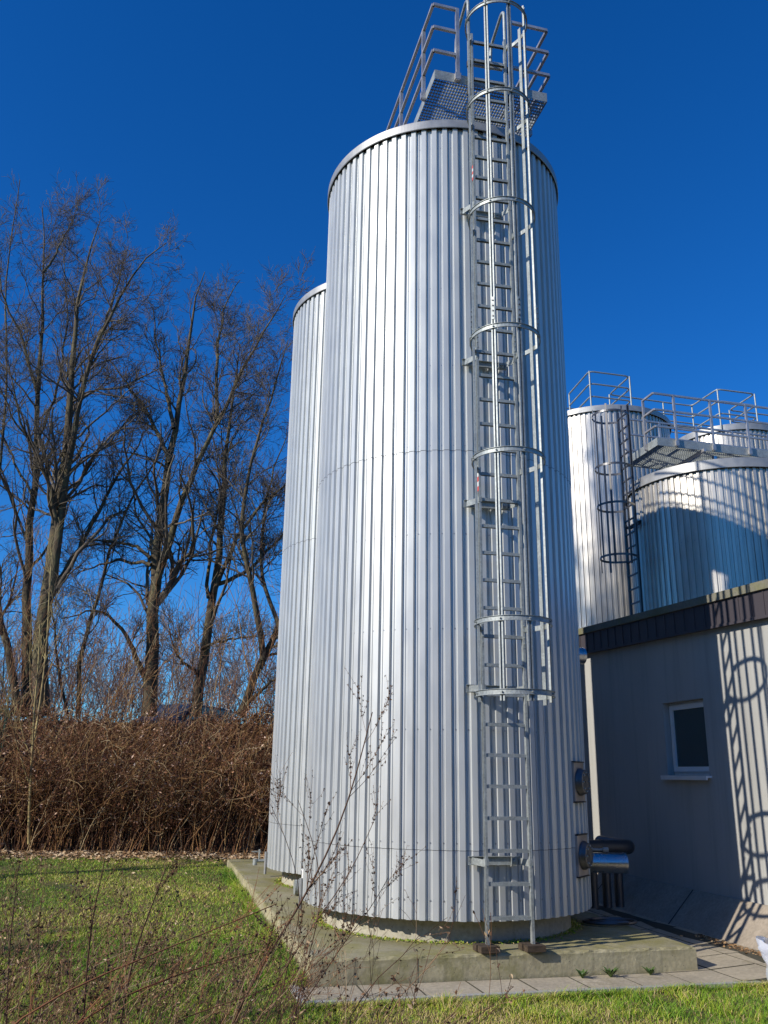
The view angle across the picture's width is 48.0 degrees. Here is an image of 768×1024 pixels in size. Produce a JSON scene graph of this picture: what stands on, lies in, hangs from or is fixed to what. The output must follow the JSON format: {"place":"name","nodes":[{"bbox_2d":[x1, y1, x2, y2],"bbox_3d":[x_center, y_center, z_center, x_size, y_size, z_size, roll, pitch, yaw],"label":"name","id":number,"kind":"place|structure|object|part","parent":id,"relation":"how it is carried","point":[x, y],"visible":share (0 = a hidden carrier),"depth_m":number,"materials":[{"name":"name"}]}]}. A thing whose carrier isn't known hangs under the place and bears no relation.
{"place":"outdoors","nodes":[
{"label":"outdoors","id":0,"kind":"place"},
{"bbox_2d":[0,720,273,853],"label":"embankment","id":1,"kind":"structure","parent":0,"point":[257,842],"depth_m":18.41,"materials":[{"name":"soil"}]},
{"bbox_2d":[0,709,8,764],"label":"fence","id":2,"kind":"object","parent":1,"relation":"on","point":[5,721],"visible":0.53,"depth_m":18.77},
{"bbox_2d":[0,174,102,712],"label":"bare tree","id":3,"kind":"object","parent":1,"relation":"on","point":[8,653],"visible":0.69,"depth_m":24.11,"materials":[{"name":"brown plant"}]},
{"bbox_2d":[0,168,112,712],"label":"bare tree","id":4,"kind":"object","parent":1,"relation":"on","point":[26,591],"visible":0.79,"depth_m":24.72,"materials":[{"name":"brown plant"}]},
{"bbox_2d":[0,174,195,716],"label":"bare tree","id":5,"kind":"object","parent":1,"relation":"on","point":[58,498],"visible":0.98,"depth_m":23.07,"materials":[{"name":"brown plant"}]},
{"bbox_2d":[5,395,199,713],"bbox_3d":[-7.364,0.915,23.890,3.779,9.214,4.936,-12,-21,36],"label":"bare tree","id":6,"kind":"object","parent":1,"relation":"on","point":[103,575],"visible":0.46,"depth_m":23.41,"materials":[{"name":"brown plant"}]},
{"bbox_2d":[0,586,277,723],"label":"distant brush","id":7,"kind":"object","parent":1,"relation":"on","point":[233,666],"visible":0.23,"depth_m":35.85,"materials":[{"name":"brown plant"}]},
{"bbox_2d":[0,501,279,836],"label":"bank saplings","id":8,"kind":"object","parent":1,"relation":"on","point":[119,682],"visible":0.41,"depth_m":20.34,"materials":[{"name":"brown plant"}]},
{"bbox_2d":[29,249,314,716],"bbox_3d":[-5.508,-1.418,23.201,7.911,13.483,5.246,1,-17,0],"label":"bare tree","id":9,"kind":"object","parent":1,"relation":"on","point":[160,525],"visible":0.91,"depth_m":23.09,"materials":[{"name":"brown plant"}]},
{"bbox_2d":[132,704,234,723],"bbox_3d":[-5.669,6.652,26.173,1.780,1.420,4.200,-8,-19,27],"label":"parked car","id":10,"kind":"object","parent":1,"relation":"on","point":[160,709],"visible":0.02,"depth_m":25.01,"materials":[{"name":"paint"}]},
{"bbox_3d":[-5.104,6.043,25.639,0.030,0.390,2.400,-8,-19,27],"label":"side window","id":11,"kind":"part","parent":10,"relation":"part of","materials":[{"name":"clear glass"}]},
{"bbox_2d":[138,315,287,716],"bbox_3d":[-3.798,-0.461,23.741,5.521,11.928,4.610,1,-17,0],"label":"bare tree","id":12,"kind":"object","parent":1,"relation":"on","point":[217,582],"visible":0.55,"depth_m":23.04,"materials":[{"name":"brown plant"}]},
{"bbox_2d":[168,322,293,716],"bbox_3d":[-3.008,-0.029,22.508,4.586,10.505,4.673,15,-22,-38],"label":"bare tree","id":13,"kind":"object","parent":1,"relation":"on","point":[242,539],"visible":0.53,"depth_m":22.52,"materials":[{"name":"brown plant"}]},
{"bbox_2d":[567,404,670,628],"bbox_3d":[5.825,2.860,22.014,3.694,10.790,3.694,1,-17,0],"label":"corrugated tank","id":14,"kind":"object","parent":1,"relation":"on","point":[602,597],"visible":0.2,"depth_m":21.23,"materials":[{"name":"metal"}]},
{"bbox_2d":[591,403,643,614],"bbox_3d":[4.672,0.932,16.988,0.814,6.500,0.732,4,-17,-11],"label":"caged ladder","id":15,"kind":"object","parent":14,"relation":"attached to","point":[636,524],"visible":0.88,"depth_m":17.32,"materials":[{"name":"metal"}]},
{"bbox_2d":[679,423,767,448],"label":"corrugated tank","id":16,"kind":"object","parent":1,"relation":"on","point":[738,441],"visible":0.18,"depth_m":23.13,"materials":[{"name":"metal"}]},
{"bbox_2d":[567,371,767,433],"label":"tube railing","id":17,"kind":"object","parent":16,"relation":"attached to","point":[631,398],"visible":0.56,"depth_m":23.65,"materials":[{"name":"silver metal"}]},
{"bbox_2d":[0,852,767,1023],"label":"lawn","id":18,"kind":"structure","parent":0,"point":[174,911],"depth_m":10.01,"materials":[{"name":"green plant"}]},
{"bbox_2d":[0,827,33,1023],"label":"dry weed","id":19,"kind":"object","parent":18,"relation":"on","point":[8,909],"visible":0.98,"depth_m":4.40,"materials":[{"name":"brown plant"}]},
{"bbox_2d":[0,517,65,843],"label":"young tree","id":20,"kind":"object","parent":18,"relation":"on","point":[33,736],"visible":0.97,"depth_m":18.29,"materials":[{"name":"brown plant"}]},
{"bbox_2d":[49,816,142,1023],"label":"dry weed","id":21,"kind":"object","parent":18,"relation":"on","point":[93,923],"visible":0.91,"depth_m":4.37,"materials":[{"name":"brown plant"}]},
{"bbox_2d":[0,848,265,865],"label":"fallen leaves","id":22,"kind":"object","parent":18,"relation":"on","point":[96,854],"visible":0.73,"depth_m":17.00,"materials":[{"name":"brown plant"}]},
{"bbox_2d":[0,857,273,1017],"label":"scattered leaves","id":23,"kind":"object","parent":18,"relation":"on","point":[130,913],"visible":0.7,"depth_m":10.76,"materials":[{"name":"brown plant"}]},
{"bbox_2d":[81,836,200,1023],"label":"dry weed","id":24,"kind":"object","parent":18,"relation":"on","point":[172,873],"visible":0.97,"depth_m":4.18,"materials":[{"name":"brown plant"}]},
{"bbox_2d":[28,933,255,1023],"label":"dry weed","id":25,"kind":"object","parent":18,"relation":"on","point":[121,986],"visible":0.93,"depth_m":3.46,"materials":[{"name":"brown plant"}]},
{"bbox_2d":[15,870,289,1023],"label":"dry weed","id":26,"kind":"object","parent":18,"relation":"on","point":[71,989],"visible":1,"depth_m":3.80,"materials":[{"name":"brown plant"}]},
{"bbox_2d":[87,921,338,1023],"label":"dry weed","id":27,"kind":"object","parent":18,"relation":"on","point":[253,980],"visible":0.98,"depth_m":3.85,"materials":[{"name":"brown plant"}]},
{"bbox_2d":[199,912,292,1023],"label":"dry weed","id":28,"kind":"object","parent":18,"relation":"on","point":[247,970],"visible":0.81,"depth_m":4.50,"materials":[{"name":"brown plant"}]},
{"bbox_2d":[0,844,524,1023],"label":"dry weed tangle","id":29,"kind":"object","parent":18,"relation":"on","point":[59,973],"visible":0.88,"depth_m":4.84,"materials":[{"name":"brown plant"}]},
{"bbox_2d":[252,753,326,1023],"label":"dry weed","id":30,"kind":"object","parent":18,"relation":"on","point":[278,792],"visible":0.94,"depth_m":5.46,"materials":[{"name":"brown plant"}]},
{"bbox_2d":[263,764,356,1023],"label":"dry weed","id":31,"kind":"object","parent":18,"relation":"on","point":[310,803],"visible":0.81,"depth_m":5.30,"materials":[{"name":"brown plant"}]},
{"bbox_2d":[235,668,396,1023],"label":"dry weed","id":32,"kind":"object","parent":18,"relation":"on","point":[337,852],"visible":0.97,"depth_m":5.07,"materials":[{"name":"brown plant"}]},
{"bbox_2d":[258,785,390,1023],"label":"dry weed","id":33,"kind":"object","parent":18,"relation":"on","point":[326,907],"visible":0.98,"depth_m":5.18,"materials":[{"name":"brown plant"}]},
{"bbox_2d":[293,839,425,1020],"bbox_3d":[-0.186,2.628,5.061,0.879,1.333,0.370,-6,-18,20],"label":"dry weed","id":34,"kind":"object","parent":18,"relation":"on","point":[358,916],"visible":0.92,"depth_m":5.15,"materials":[{"name":"brown plant"}]},
{"bbox_2d":[625,457,767,613],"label":"corrugated tank","id":35,"kind":"object","parent":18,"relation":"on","point":[703,529],"visible":0.44,"depth_m":16.17,"materials":[{"name":"metal"}]},
{"bbox_2d":[622,392,767,469],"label":"service walkway","id":36,"kind":"structure","parent":35,"relation":"on","point":[659,453],"depth_m":17.48,"materials":[{"name":"metal"}]},
{"bbox_2d":[0,0,767,723],"label":"sky","id":37,"kind":"structure","parent":0,"point":[237,118],"materials":[{"name":"blue"}]},
{"bbox_2d":[302,903,766,1000],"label":"paving","id":38,"kind":"structure","parent":0,"point":[719,960],"depth_m":7.56,"materials":[{"name":"grey concrete"}]},
{"bbox_2d":[576,969,590,977],"bbox_3d":[1.748,4.071,7.594,0.143,0.072,0.173,7,-18,-20],"label":"weed","id":39,"kind":"object","parent":38,"relation":"on","point":[582,973],"visible":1,"depth_m":7.61,"materials":[{"name":"green plant"}]},
{"bbox_2d":[590,873,598,908],"bbox_3d":[2.547,4.562,10.486,0.116,0.470,0.113,1,-17,0],"label":"upright pipe","id":40,"kind":"object","parent":38,"relation":"on","point":[594,892],"visible":0.57,"depth_m":10.43,"materials":[{"name":"metal"}]},
{"bbox_2d":[601,873,611,907],"bbox_3d":[2.727,4.585,10.553,0.116,0.470,0.113,1,-17,0],"label":"upright pipe","id":41,"kind":"object","parent":38,"relation":"on","point":[606,890],"visible":0.77,"depth_m":10.50,"materials":[{"name":"metal"}]},
{"bbox_2d":[601,966,622,976],"bbox_3d":[2.023,4.085,7.635,0.201,0.077,0.193,1,-17,0],"label":"weed","id":42,"kind":"object","parent":38,"relation":"on","point":[609,972],"visible":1,"depth_m":7.64,"materials":[{"name":"green plant"}]},
{"bbox_2d":[614,873,624,906],"bbox_3d":[2.897,4.611,10.630,0.116,0.470,0.113,1,-17,0],"label":"upright pipe","id":43,"kind":"object","parent":38,"relation":"on","point":[619,890],"visible":0.8,"depth_m":10.58,"materials":[{"name":"metal"}]},
{"bbox_2d":[642,966,654,974],"bbox_3d":[2.400,4.133,7.754,0.129,0.068,0.185,1,-17,0],"label":"weed","id":44,"kind":"object","parent":38,"relation":"on","point":[650,971],"visible":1,"depth_m":7.76,"materials":[{"name":"green plant"}]},
{"bbox_2d":[680,933,762,957],"bbox_3d":[3.778,4.209,8.004,0.312,0.058,3.234,5,-18,-14],"label":"leaf debris","id":45,"kind":"object","parent":38,"relation":"on","point":[723,942],"visible":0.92,"depth_m":8.93,"materials":[{"name":"brown plant"}]},
{"bbox_2d":[755,936,767,979],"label":"plastic sack","id":46,"kind":"object","parent":38,"relation":"on","point":[762,942],"visible":1,"depth_m":7.24,"materials":[{"name":"white plastic"}]},
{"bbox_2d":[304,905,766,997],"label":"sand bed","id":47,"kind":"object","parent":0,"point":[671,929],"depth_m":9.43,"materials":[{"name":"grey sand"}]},
{"label":"ground","id":48,"kind":"structure","parent":0,"visible":0},
{"bbox_2d":[0,676,274,854],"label":"bramble thicket","id":49,"kind":"object","parent":48,"relation":"on","point":[118,771],"visible":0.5,"depth_m":18.06,"materials":[{"name":"brown plant"}]},
{"bbox_2d":[227,859,697,986],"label":"foundation slab","id":50,"kind":"structure","parent":48,"relation":"on","point":[594,949],"depth_m":7.94,"materials":[{"name":"concrete"}]},
{"bbox_2d":[264,283,325,873],"bbox_3d":[-0.085,0.912,13.890,3.164,9.116,3.164,1,-17,0],"label":"corrugated tank","id":51,"kind":"object","parent":50,"relation":"on","point":[292,697],"visible":0.31,"depth_m":12.84,"materials":[{"name":"metal"}]},
{"bbox_2d":[251,849,263,864],"bbox_3d":[-1.719,5.201,12.986,0.561,0.220,0.068,5,-17,-12],"label":"drain tap","id":52,"kind":"object","parent":51,"relation":"attached to","point":[255,860],"visible":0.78,"depth_m":12.93,"materials":[{"name":"silver metal"}]},
{"bbox_2d":[293,869,302,894],"bbox_3d":[-0.758,4.773,11.127,0.800,0.300,0.190,5,-18,-13],"label":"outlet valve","id":53,"kind":"object","parent":50,"relation":"on","point":[295,888],"visible":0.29,"depth_m":10.97,"materials":[{"name":"silver metal"}]},
{"bbox_2d":[272,877,582,944],"bbox_3d":[0.268,4.883,10.920,2.994,0.050,6.433,5,-17,-12],"label":"moss rim","id":54,"kind":"object","parent":50,"relation":"on","point":[571,930],"visible":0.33,"depth_m":8.31,"materials":[{"name":"green plant"}]},
{"bbox_2d":[298,119,593,921],"bbox_3d":[0.736,-0.060,10.668,3.164,9.116,3.164,1,-17,0],"label":"corrugated tank","id":55,"kind":"object","parent":50,"relation":"on","point":[395,599],"visible":0.87,"depth_m":9.18,"materials":[{"name":"metal"}]},
{"bbox_2d":[386,2,549,137],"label":"service platform","id":56,"kind":"structure","parent":55,"relation":"on","point":[534,96],"depth_m":10.84,"materials":[{"name":"metal"}]},
{"bbox_2d":[579,647,586,663],"bbox_3d":[2.151,1.858,11.259,0.981,0.220,0.221,4,-17,-11],"label":"steel pipe","id":57,"kind":"object","parent":55,"relation":"attached to","point":[583,654],"visible":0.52,"depth_m":11.26,"materials":[{"name":"silver metal"}]},
{"bbox_2d":[590,852,628,873],"bbox_3d":[2.281,4.017,9.881,0.994,0.231,0.246,1,-17,0],"label":"steel pipe","id":58,"kind":"object","parent":55,"relation":"attached to","point":[606,862],"visible":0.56,"depth_m":9.79,"materials":[{"name":"silver metal"}]},
{"bbox_2d":[592,847,608,851],"bbox_3d":[2.408,3.884,9.919,0.340,0.056,0.053,1,-17,0],"label":"sensor rod","id":59,"kind":"object","parent":58,"relation":"on","point":[604,849],"visible":0.73,"depth_m":9.90,"materials":[{"name":"silver metal"}]},
{"bbox_2d":[589,835,634,853],"bbox_3d":[2.433,4.208,10.892,1.288,0.178,0.878,5,-18,-13],"label":"insulated pipe","id":60,"kind":"object","parent":55,"relation":"attached to","point":[617,845],"visible":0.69,"depth_m":10.59,"materials":[{"name":"grey metal"}]},
{"bbox_2d":[473,943,499,953],"bbox_3d":[0.906,3.862,7.631,0.185,0.052,0.192,5,-18,-13],"label":"wooden block","id":61,"kind":"object","parent":50,"relation":"on","point":[481,948],"depth_m":7.56,"materials":[{"name":"brown wood"}]},
{"bbox_2d":[454,0,555,944],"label":"caged ladder","id":62,"kind":"object","parent":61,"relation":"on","point":[482,689],"visible":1,"depth_m":8.86,"materials":[{"name":"metal"}]},
{"bbox_2d":[518,942,545,952],"bbox_3d":[1.324,3.893,7.710,0.185,0.052,0.192,5,-18,-13],"label":"wooden block","id":63,"kind":"object","parent":50,"relation":"on","point":[528,947],"depth_m":7.64,"materials":[{"name":"brown wood"}]},
{"bbox_2d":[582,917,636,925],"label":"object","id":64,"kind":"object","parent":50,"relation":"on","point":[614,921],"visible":1,"depth_m":9.10,"materials":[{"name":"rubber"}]},
{"bbox_2d":[290,981,766,1006],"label":"kerb","id":65,"kind":"structure","parent":48,"relation":"on","point":[527,992],"depth_m":7.00,"materials":[{"name":"concrete"}]},
{"bbox_2d":[578,579,767,904],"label":"flat roof building","id":66,"kind":"structure","parent":48,"relation":"on","point":[675,710],"depth_m":10.84,"materials":[{"name":"grey"}]},
{"bbox_2d":[669,700,709,774],"bbox_3d":[3.895,2.850,10.876,0.080,0.904,0.900,5,-18,-13],"label":"window","id":67,"kind":"structure","parent":66,"relation":"in","point":[687,719],"depth_m":10.92,"materials":[{"name":"black glass"}]},
{"bbox_2d":[597,873,767,949],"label":"concrete apron","id":68,"kind":"object","parent":48,"relation":"on","point":[737,921],"visible":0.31,"depth_m":10.00,"materials":[{"name":"grey concrete"}]}
]}

